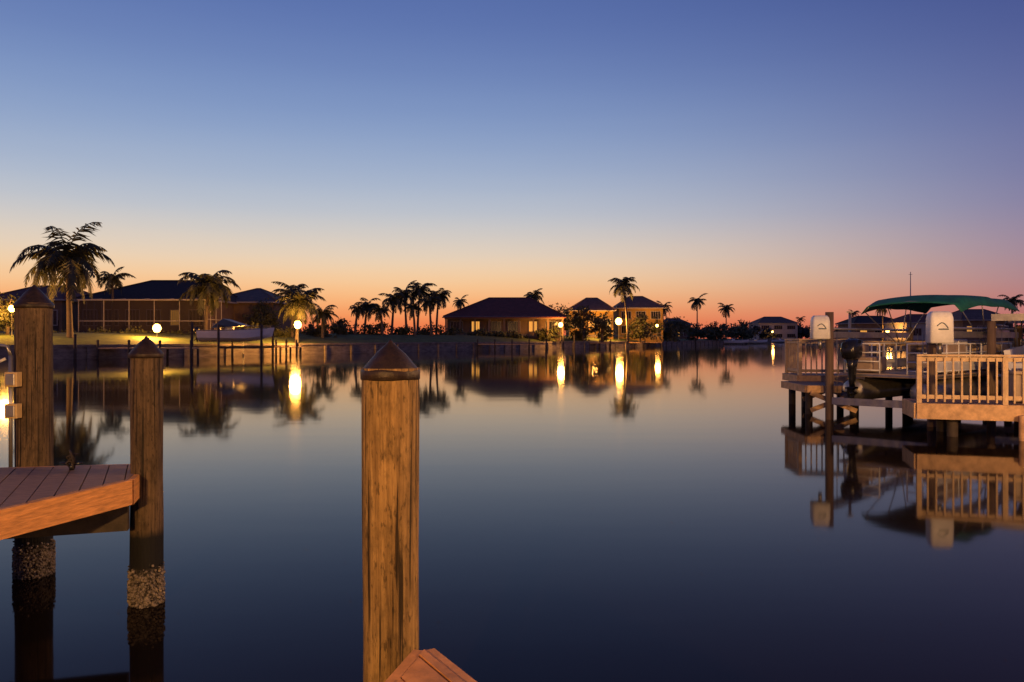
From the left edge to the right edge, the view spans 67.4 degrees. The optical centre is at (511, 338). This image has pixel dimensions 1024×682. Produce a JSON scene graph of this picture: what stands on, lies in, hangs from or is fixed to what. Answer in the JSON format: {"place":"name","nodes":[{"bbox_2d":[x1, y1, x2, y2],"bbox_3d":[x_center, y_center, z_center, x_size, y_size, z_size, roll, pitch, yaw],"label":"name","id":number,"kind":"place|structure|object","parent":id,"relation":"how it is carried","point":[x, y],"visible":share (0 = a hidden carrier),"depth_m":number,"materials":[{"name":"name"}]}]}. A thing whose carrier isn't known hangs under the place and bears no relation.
{"place":"outdoors","nodes":[
{"label":"outdoors","id":0,"kind":"place"},
{"bbox_2d":[0,331,702,344],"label":"lawn","id":1,"kind":"structure","parent":0,"point":[83,338],"depth_m":108.37,"materials":[{"name":"green plant"}]},
{"bbox_2d":[0,292,19,334],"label":"broadleaf tree","id":2,"kind":"object","parent":1,"relation":"on","point":[5,314],"visible":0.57,"depth_m":83.77,"materials":[{"name":"green plant"}]},
{"bbox_2d":[8,304,13,336],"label":"lamp post","id":3,"kind":"object","parent":1,"relation":"on","point":[10,308],"visible":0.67,"depth_m":81.88,"materials":[{"name":"white glass"}]},
{"bbox_2d":[9,222,114,337],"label":"palm tree","id":4,"kind":"object","parent":1,"relation":"on","point":[65,262],"visible":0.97,"depth_m":84.91,"materials":[{"name":"green plant"}]},
{"bbox_2d":[95,267,135,298],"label":"palm tree","id":5,"kind":"object","parent":1,"relation":"on","point":[112,279],"visible":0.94,"depth_m":111.71,"materials":[{"name":"green plant"}]},
{"bbox_2d":[77,298,221,333],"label":"screen enclosure","id":6,"kind":"object","parent":1,"relation":"on","point":[148,314],"visible":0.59,"depth_m":105.06,"materials":[{"name":"black metal"}]},
{"bbox_2d":[153,323,160,332],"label":"lamp post","id":7,"kind":"object","parent":1,"relation":"on","point":[156,327],"visible":0.81,"depth_m":93.71,"materials":[{"name":"white glass"}]},
{"bbox_2d":[10,321,340,337],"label":"hedge","id":8,"kind":"object","parent":1,"relation":"on","point":[314,331],"visible":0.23,"depth_m":110.65,"materials":[{"name":"green plant"}]},
{"bbox_2d":[177,270,239,329],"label":"palm tree","id":9,"kind":"object","parent":1,"relation":"on","point":[206,286],"visible":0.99,"depth_m":102.99,"materials":[{"name":"green plant"}]},
{"bbox_2d":[242,298,285,330],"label":"broadleaf tree","id":10,"kind":"object","parent":1,"relation":"on","point":[263,310],"visible":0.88,"depth_m":121.29,"materials":[{"name":"green plant"}]},
{"bbox_2d":[272,283,308,337],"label":"palm tree","id":11,"kind":"object","parent":1,"relation":"on","point":[286,292],"visible":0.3,"depth_m":111.74,"materials":[{"name":"green plant"}]},
{"bbox_2d":[294,320,301,345],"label":"lamp post","id":12,"kind":"object","parent":1,"relation":"on","point":[297,324],"visible":0.9,"depth_m":102.74,"materials":[{"name":"white glass"}]},
{"bbox_2d":[271,281,325,342],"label":"palm tree","id":13,"kind":"object","parent":1,"relation":"on","point":[300,304],"visible":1,"depth_m":105.32,"materials":[{"name":"green plant"}]},
{"bbox_2d":[312,303,339,337],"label":"palm tree","id":14,"kind":"object","parent":1,"relation":"on","point":[325,314],"visible":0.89,"depth_m":115.80,"materials":[{"name":"green plant"}]},
{"bbox_2d":[330,318,350,334],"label":"broadleaf tree","id":15,"kind":"object","parent":1,"relation":"on","point":[341,324],"visible":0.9,"depth_m":127.54,"materials":[{"name":"green plant"}]},
{"bbox_2d":[348,303,367,334],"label":"palm tree","id":16,"kind":"object","parent":1,"relation":"on","point":[357,311],"visible":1,"depth_m":131.82,"materials":[{"name":"green plant"}]},
{"bbox_2d":[354,298,379,332],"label":"palm tree","id":17,"kind":"object","parent":1,"relation":"on","point":[369,307],"visible":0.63,"depth_m":137.74,"materials":[{"name":"green plant"}]},
{"bbox_2d":[370,303,391,334],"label":"palm tree","id":18,"kind":"object","parent":1,"relation":"on","point":[379,311],"visible":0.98,"depth_m":133.57,"materials":[{"name":"green plant"}]},
{"bbox_2d":[378,292,406,334],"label":"palm tree","id":19,"kind":"object","parent":1,"relation":"on","point":[393,299],"visible":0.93,"depth_m":139.67,"materials":[{"name":"green plant"}]},
{"bbox_2d":[392,280,418,325],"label":"palm tree","id":20,"kind":"object","parent":1,"relation":"on","point":[405,292],"visible":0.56,"depth_m":145.40,"materials":[{"name":"green plant"}]},
{"bbox_2d":[401,299,423,335],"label":"palm tree","id":21,"kind":"object","parent":1,"relation":"on","point":[411,306],"visible":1,"depth_m":139.69,"materials":[{"name":"green plant"}]},
{"bbox_2d":[406,282,436,334],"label":"palm tree","id":22,"kind":"object","parent":1,"relation":"on","point":[417,291],"visible":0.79,"depth_m":147.76,"materials":[{"name":"green plant"}]},
{"bbox_2d":[420,290,441,335],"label":"palm tree","id":23,"kind":"object","parent":1,"relation":"on","point":[428,302],"visible":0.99,"depth_m":142.69,"materials":[{"name":"green plant"}]},
{"bbox_2d":[429,288,451,334],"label":"palm tree","id":24,"kind":"object","parent":1,"relation":"on","point":[442,296],"visible":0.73,"depth_m":149.74,"materials":[{"name":"green plant"}]},
{"bbox_2d":[452,295,468,309],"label":"palm tree","id":25,"kind":"object","parent":1,"relation":"on","point":[459,304],"visible":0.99,"depth_m":169.77,"materials":[{"name":"green plant"}]},
{"bbox_2d":[444,318,563,335],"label":"porch columns","id":26,"kind":"structure","parent":1,"relation":"on","point":[504,323],"depth_m":163.22,"materials":[{"name":"white wood"}]},
{"bbox_2d":[442,316,565,317],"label":"porch roof","id":27,"kind":"structure","parent":26,"relation":"on","point":[504,317],"depth_m":162.80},
{"bbox_2d":[524,288,543,302],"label":"palm tree","id":28,"kind":"object","parent":1,"relation":"on","point":[534,295],"visible":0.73,"depth_m":189.52,"materials":[{"name":"green plant"}]},
{"bbox_2d":[336,319,756,341],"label":"shrub row","id":29,"kind":"object","parent":1,"relation":"on","point":[542,336],"visible":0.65,"depth_m":178.94,"materials":[{"name":"green plant"}]},
{"bbox_2d":[558,322,562,342],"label":"lamp post","id":30,"kind":"object","parent":1,"relation":"on","point":[560,324],"visible":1,"depth_m":161.91,"materials":[{"name":"white glass"}]},
{"bbox_2d":[549,303,574,334],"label":"broadleaf tree","id":31,"kind":"object","parent":1,"relation":"on","point":[566,322],"visible":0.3,"depth_m":181.84,"materials":[{"name":"green plant"}]},
{"bbox_2d":[569,305,599,340],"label":"broadleaf tree","id":32,"kind":"object","parent":1,"relation":"on","point":[581,314],"visible":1,"depth_m":177.36,"materials":[{"name":"green plant"}]},
{"bbox_2d":[628,312,651,342],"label":"broadleaf tree","id":33,"kind":"object","parent":1,"relation":"on","point":[639,321],"visible":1,"depth_m":193.27,"materials":[{"name":"green plant"}]},
{"bbox_2d":[658,301,672,339],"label":"palm tree","id":34,"kind":"object","parent":1,"relation":"on","point":[665,310],"visible":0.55,"depth_m":221.74,"materials":[{"name":"green plant"}]},
{"bbox_2d":[664,316,690,336],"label":"broadleaf tree","id":35,"kind":"object","parent":1,"relation":"on","point":[679,323],"visible":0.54,"depth_m":234.31,"materials":[{"name":"green plant"}]},
{"bbox_2d":[688,293,707,338],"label":"palm tree","id":36,"kind":"object","parent":1,"relation":"on","point":[696,302],"visible":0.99,"depth_m":261.29,"materials":[{"name":"green plant"}]},
{"bbox_2d":[702,321,720,339],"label":"broadleaf tree","id":37,"kind":"object","parent":1,"relation":"on","point":[715,323],"visible":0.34,"depth_m":269.43,"materials":[{"name":"green plant"}]},
{"bbox_2d":[717,303,734,339],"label":"palm tree","id":38,"kind":"object","parent":1,"relation":"on","point":[725,309],"visible":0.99,"depth_m":299.66,"materials":[{"name":"green plant"}]},
{"bbox_2d":[734,320,751,338],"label":"broadleaf tree","id":39,"kind":"object","parent":1,"relation":"on","point":[745,325],"visible":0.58,"depth_m":318.95,"materials":[{"name":"green plant"}]},
{"bbox_2d":[0,342,1023,681],"bbox_3d":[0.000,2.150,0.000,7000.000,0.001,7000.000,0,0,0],"label":"water","id":40,"kind":"structure","parent":0,"point":[724,512],"depth_m":8.55,"materials":[{"name":"blue liquid"}]},
{"bbox_2d":[12,285,55,579],"bbox_3d":[-4.355,1.580,7.000,0.345,4.140,0.345,0,0,0],"label":"wooden piling","id":41,"kind":"object","parent":40,"relation":"in","point":[33,557],"visible":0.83,"depth_m":6.88,"materials":[{"name":"brown wood"}]},
{"bbox_2d":[0,344,21,466],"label":"electrical conduit","id":42,"kind":"object","parent":41,"relation":"attached to","point":[12,410],"visible":0.98,"depth_m":6.79,"materials":[{"name":"metal"}]},
{"bbox_2d":[0,464,138,539],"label":"wooden dock","id":43,"kind":"object","parent":40,"relation":"in","point":[40,501],"visible":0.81,"depth_m":5.70,"materials":[{"name":"brown wood"}]},
{"bbox_2d":[60,450,82,469],"bbox_3d":[-3.612,0.996,6.300,0.182,0.168,0.077,0,0,0],"label":"dock cleat","id":44,"kind":"object","parent":43,"relation":"on","point":[71,463],"visible":1,"depth_m":6.28,"materials":[{"name":"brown metal"}]},
{"bbox_2d":[127,336,165,608],"bbox_3d":[-2.975,1.815,6.250,0.285,3.670,0.285,0,0,0],"label":"wooden piling","id":45,"kind":"object","parent":40,"relation":"in","point":[146,572],"visible":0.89,"depth_m":6.15,"materials":[{"name":"brown wood"}]},
{"bbox_2d":[97,340,198,358],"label":"wooden dock","id":46,"kind":"object","parent":40,"relation":"in","point":[160,347],"visible":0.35,"depth_m":82.01,"materials":[{"name":"paint"}]},
{"bbox_2d":[217,324,273,356],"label":"lift","id":47,"kind":"object","parent":40,"relation":"in","point":[232,347],"visible":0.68,"depth_m":88.83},
{"bbox_2d":[194,319,273,341],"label":"motor boat","id":48,"kind":"object","parent":47,"relation":"on","point":[229,333],"visible":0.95,"depth_m":90.40,"materials":[{"name":"plastic"}]},
{"bbox_2d":[274,340,302,355],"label":"wooden dock","id":49,"kind":"object","parent":40,"relation":"in","point":[286,347],"visible":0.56,"depth_m":96.00,"materials":[{"name":"paint"}]},
{"bbox_2d":[73,322,695,358],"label":"mooring posts","id":50,"kind":"object","parent":40,"relation":"in","point":[74,346],"visible":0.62,"depth_m":85.85,"materials":[{"name":"brown wood"}]},
{"bbox_2d":[360,340,419,681],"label":"wooden piling","id":51,"kind":"object","parent":40,"relation":"in","point":[390,374],"visible":0.97,"depth_m":3.04,"materials":[{"name":"brown wood"}]},
{"bbox_2d":[385,648,476,681],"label":"wooden dock","id":52,"kind":"object","parent":40,"relation":"in","point":[432,665],"visible":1,"depth_m":2.67,"materials":[{"name":"brown wood"}]},
{"bbox_2d":[0,340,1012,359],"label":"seawall","id":53,"kind":"object","parent":40,"relation":"in","point":[89,351],"visible":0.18,"depth_m":110.59,"materials":[{"name":"concrete"}]},
{"bbox_2d":[477,339,546,349],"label":"wooden dock","id":54,"kind":"object","parent":40,"relation":"in","point":[511,344],"visible":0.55,"depth_m":139.00,"materials":[{"name":"paint"}]},
{"bbox_2d":[589,339,610,347],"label":"wooden dock","id":55,"kind":"object","parent":40,"relation":"in","point":[599,344],"visible":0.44,"depth_m":177.03,"materials":[{"name":"paint"}]},
{"bbox_2d":[629,339,662,346],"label":"wooden dock","id":56,"kind":"object","parent":40,"relation":"in","point":[644,342],"visible":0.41,"depth_m":195.00,"materials":[{"name":"paint"}]},
{"bbox_2d":[724,337,748,343],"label":"motor boat","id":57,"kind":"object","parent":40,"relation":"on","point":[732,341],"visible":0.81,"depth_m":278.00,"materials":[{"name":"plastic"}]},
{"bbox_2d":[746,337,767,343],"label":"motor boat","id":58,"kind":"object","parent":40,"relation":"on","point":[754,341],"visible":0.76,"depth_m":308.02,"materials":[{"name":"plastic"}]},
{"bbox_2d":[771,338,791,341],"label":"motor boat","id":59,"kind":"object","parent":40,"relation":"on","point":[777,340],"visible":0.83,"depth_m":392.81,"materials":[{"name":"plastic"}]},
{"bbox_2d":[781,381,857,414],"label":"wooden dock","id":60,"kind":"structure","parent":40,"relation":"in","point":[810,389],"depth_m":21.80,"materials":[{"name":"paint"}]},
{"bbox_2d":[846,311,852,379],"bbox_3d":[9.680,0.286,22.000,0.140,2.128,0.140,0,0,0],"label":"piling","id":61,"kind":"object","parent":60,"relation":"on","point":[849,318],"visible":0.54,"depth_m":21.97,"materials":[{"name":"wood"}]},
{"bbox_2d":[782,339,1023,406],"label":"wooden pier","id":62,"kind":"structure","parent":40,"relation":"in","point":[793,358],"depth_m":23.98,"materials":[{"name":"paint"}]},
{"bbox_2d":[810,311,1022,426],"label":"lift","id":63,"kind":"object","parent":40,"relation":"in","point":[940,328],"visible":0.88,"depth_m":19.95,"materials":[{"name":"white wood"}]},
{"bbox_2d":[839,295,1018,399],"bbox_3d":[11.737,0.233,21.667,6.627,2.975,2.640,0,0,-40],"label":"pontoon boat","id":64,"kind":"object","parent":63,"relation":"on","point":[861,365],"visible":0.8,"depth_m":20.79,"materials":[{"name":"fabric"}]},
{"bbox_2d":[902,354,1023,440],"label":"wooden pier","id":65,"kind":"structure","parent":40,"relation":"in","point":[947,412],"depth_m":16.63,"materials":[{"name":"paint"}]},
{"bbox_2d":[1008,368,1021,401],"bbox_3d":[11.665,1.038,17.048,1.080,0.725,0.580,0,0,17],"label":"dock box","id":66,"kind":"object","parent":65,"relation":"on","point":[1018,382],"visible":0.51,"depth_m":16.95,"materials":[{"name":"plastic"}]},
{"bbox_2d":[987,314,1023,400],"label":"lift","id":67,"kind":"object","parent":40,"relation":"in","point":[992,330],"visible":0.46,"depth_m":20.11,"materials":[{"name":"brown wood"}]},
{"bbox_2d":[1002,321,1023,369],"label":"motor boat","id":68,"kind":"object","parent":67,"relation":"on","point":[1018,350],"visible":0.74,"depth_m":20.80,"materials":[{"name":"plastic"}]},
{"bbox_2d":[0,0,1023,338],"label":"sky","id":69,"kind":"structure","parent":0,"point":[789,159],"materials":[{"name":"blue"}]},
{"label":"ground","id":70,"kind":"structure","parent":0,"visible":0},
{"bbox_2d":[0,301,77,331],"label":"walls","id":71,"kind":"structure","parent":70,"relation":"on","point":[60,306],"depth_m":118.39,"materials":[{"name":"beige paint"}]},
{"bbox_2d":[3,310,57,325],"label":"windows","id":72,"kind":"structure","parent":71,"relation":"attached to","point":[55,314],"depth_m":117.94,"materials":[{"name":"black glass"}]},
{"bbox_2d":[0,285,89,301],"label":"roof","id":73,"kind":"structure","parent":71,"relation":"on","point":[59,296],"depth_m":120.81,"materials":[{"name":"grey tile"}]},
{"bbox_2d":[53,320,58,331],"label":"door","id":74,"kind":"structure","parent":71,"relation":"attached to","point":[56,328],"depth_m":117.91,"materials":[{"name":"brown wood"}]},
{"bbox_2d":[205,302,233,329],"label":"walls","id":75,"kind":"structure","parent":70,"relation":"on","point":[228,313],"depth_m":119.10,"materials":[{"name":"beige paint"}]},
{"bbox_2d":[73,280,238,303],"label":"roof","id":76,"kind":"structure","parent":75,"relation":"on","point":[160,289],"depth_m":115.94,"materials":[{"name":"grey tile"}]},
{"bbox_2d":[234,303,300,332],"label":"walls","id":77,"kind":"structure","parent":70,"relation":"on","point":[241,310],"depth_m":124.00,"materials":[{"name":"beige paint"}]},
{"bbox_2d":[233,288,286,304],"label":"roof","id":78,"kind":"structure","parent":77,"relation":"on","point":[252,295],"depth_m":126.55,"materials":[{"name":"beige tile"}]},
{"bbox_2d":[447,319,561,340],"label":"walls","id":79,"kind":"structure","parent":70,"relation":"on","point":[524,326],"depth_m":166.00,"materials":[{"name":"beige paint"}]},
{"bbox_2d":[443,297,564,315],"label":"roof","id":80,"kind":"structure","parent":79,"relation":"on","point":[509,306],"depth_m":169.00,"materials":[{"name":"red tile"}]},
{"bbox_2d":[450,321,558,331],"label":"windows","id":81,"kind":"structure","parent":79,"relation":"attached to","point":[511,326],"depth_m":165.94,"materials":[{"name":"yellow glass"}]},
{"bbox_2d":[566,311,613,338],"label":"walls","id":82,"kind":"structure","parent":70,"relation":"on","point":[609,314],"depth_m":196.00,"materials":[{"name":"yellow paint"}]},
{"bbox_2d":[572,319,610,328],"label":"windows","id":83,"kind":"structure","parent":82,"relation":"attached to","point":[590,324],"depth_m":195.94,"materials":[{"name":"yellow glass"}]},
{"bbox_2d":[568,297,616,311],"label":"roof","id":84,"kind":"structure","parent":82,"relation":"on","point":[596,304],"depth_m":197.96,"materials":[{"name":"beige tile"}]},
{"bbox_2d":[591,310,611,342],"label":"broadleaf tree","id":85,"kind":"object","parent":70,"relation":"on","point":[602,325],"visible":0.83,"depth_m":181.56,"materials":[{"name":"green plant"}]},
{"bbox_2d":[615,317,621,340],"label":"lamp post","id":86,"kind":"object","parent":70,"relation":"on","point":[618,321],"visible":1,"depth_m":189.58,"materials":[{"name":"white glass"}]},
{"bbox_2d":[607,277,639,341],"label":"palm tree","id":87,"kind":"object","parent":70,"relation":"on","point":[623,285],"visible":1,"depth_m":187.16,"materials":[{"name":"green plant"}]},
{"bbox_2d":[613,309,662,341],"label":"walls","id":88,"kind":"structure","parent":70,"relation":"on","point":[616,314],"depth_m":204.00,"materials":[{"name":"yellow paint"}]},
{"bbox_2d":[613,296,666,308],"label":"roof","id":89,"kind":"structure","parent":88,"relation":"on","point":[639,302],"depth_m":205.33,"materials":[{"name":"beige tile"}]},
{"bbox_2d":[621,311,660,333],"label":"windows","id":90,"kind":"structure","parent":88,"relation":"attached to","point":[653,314],"depth_m":203.94,"materials":[{"name":"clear glass"}]},
{"bbox_2d":[647,316,667,333],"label":"broadleaf tree","id":91,"kind":"object","parent":70,"relation":"on","point":[655,329],"visible":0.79,"depth_m":203.39,"materials":[{"name":"green plant"}]},
{"bbox_2d":[302,323,1023,339],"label":"distant trees","id":92,"kind":"object","parent":70,"relation":"on","point":[803,331],"visible":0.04,"depth_m":452.86,"materials":[{"name":"green plant"}]},
{"bbox_2d":[664,325,690,338],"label":"walls","id":93,"kind":"structure","parent":70,"relation":"on","point":[682,337],"depth_m":275.00,"materials":[{"name":"beige paint"}]},
{"bbox_2d":[664,318,691,325],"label":"roof","id":94,"kind":"structure","parent":93,"relation":"on","point":[676,319],"depth_m":279.45,"materials":[{"name":"beige tile"}]},
{"bbox_2d":[749,323,797,339],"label":"walls","id":95,"kind":"structure","parent":70,"relation":"on","point":[784,331],"depth_m":462.00,"materials":[{"name":"white paint"}]},
{"bbox_2d":[749,317,797,323],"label":"roof","id":96,"kind":"structure","parent":95,"relation":"on","point":[772,320],"depth_m":465.53,"materials":[{"name":"beige tile"}]},
{"bbox_2d":[761,325,794,337],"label":"windows","id":97,"kind":"structure","parent":95,"relation":"attached to","point":[780,327],"depth_m":461.94,"materials":[{"name":"black glass"}]},
{"bbox_2d":[796,316,805,338],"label":"palm tree","id":98,"kind":"object","parent":70,"relation":"on","point":[800,319],"visible":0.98,"depth_m":479.76,"materials":[{"name":"green plant"}]},
{"bbox_2d":[838,324,884,340],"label":"walls","id":99,"kind":"structure","parent":70,"relation":"on","point":[861,326],"depth_m":262.00,"materials":[{"name":"beige paint"}]},
{"bbox_2d":[835,316,890,324],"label":"roof","id":100,"kind":"structure","parent":99,"relation":"on","point":[863,320],"depth_m":265.09,"materials":[{"name":"grey tile"}]},
{"bbox_2d":[875,309,890,340],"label":"palm tree","id":101,"kind":"object","parent":70,"relation":"on","point":[884,311],"visible":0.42,"depth_m":239.81,"materials":[{"name":"green plant"}]},
{"bbox_2d":[884,323,925,340],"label":"walls","id":102,"kind":"structure","parent":70,"relation":"on","point":[900,326],"depth_m":235.79,"materials":[{"name":"white paint"}]},
{"bbox_2d":[881,314,926,323],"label":"roof","id":103,"kind":"structure","parent":102,"relation":"on","point":[915,318],"depth_m":239.86,"materials":[{"name":"grey tile"}]},
{"bbox_2d":[913,328,921,335],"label":"windows","id":104,"kind":"structure","parent":102,"relation":"attached to","point":[916,331],"depth_m":234.94,"materials":[{"name":"black glass"}]},
{"bbox_2d":[909,272,912,326],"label":"flag pole","id":105,"kind":"object","parent":70,"relation":"on","point":[910,274],"visible":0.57,"depth_m":119.94,"materials":[{"name":"metal"}]},
{"bbox_2d":[954,321,1010,340],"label":"walls","id":106,"kind":"structure","parent":70,"relation":"on","point":[966,323],"depth_m":180.00,"materials":[{"name":"beige paint"}]},
{"bbox_2d":[952,309,999,320],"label":"roof","id":107,"kind":"structure","parent":106,"relation":"on","point":[972,314],"depth_m":182.60,"materials":[{"name":"grey tile"}]},
{"bbox_2d":[966,326,1003,331],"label":"windows","id":108,"kind":"structure","parent":106,"relation":"attached to","point":[977,330],"depth_m":179.94,"materials":[{"name":"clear glass"}]},
{"bbox_2d":[997,294,1023,340],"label":"palm tree","id":109,"kind":"object","parent":70,"relation":"on","point":[1014,300],"visible":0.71,"depth_m":169.69,"materials":[{"name":"green plant"}]}
]}

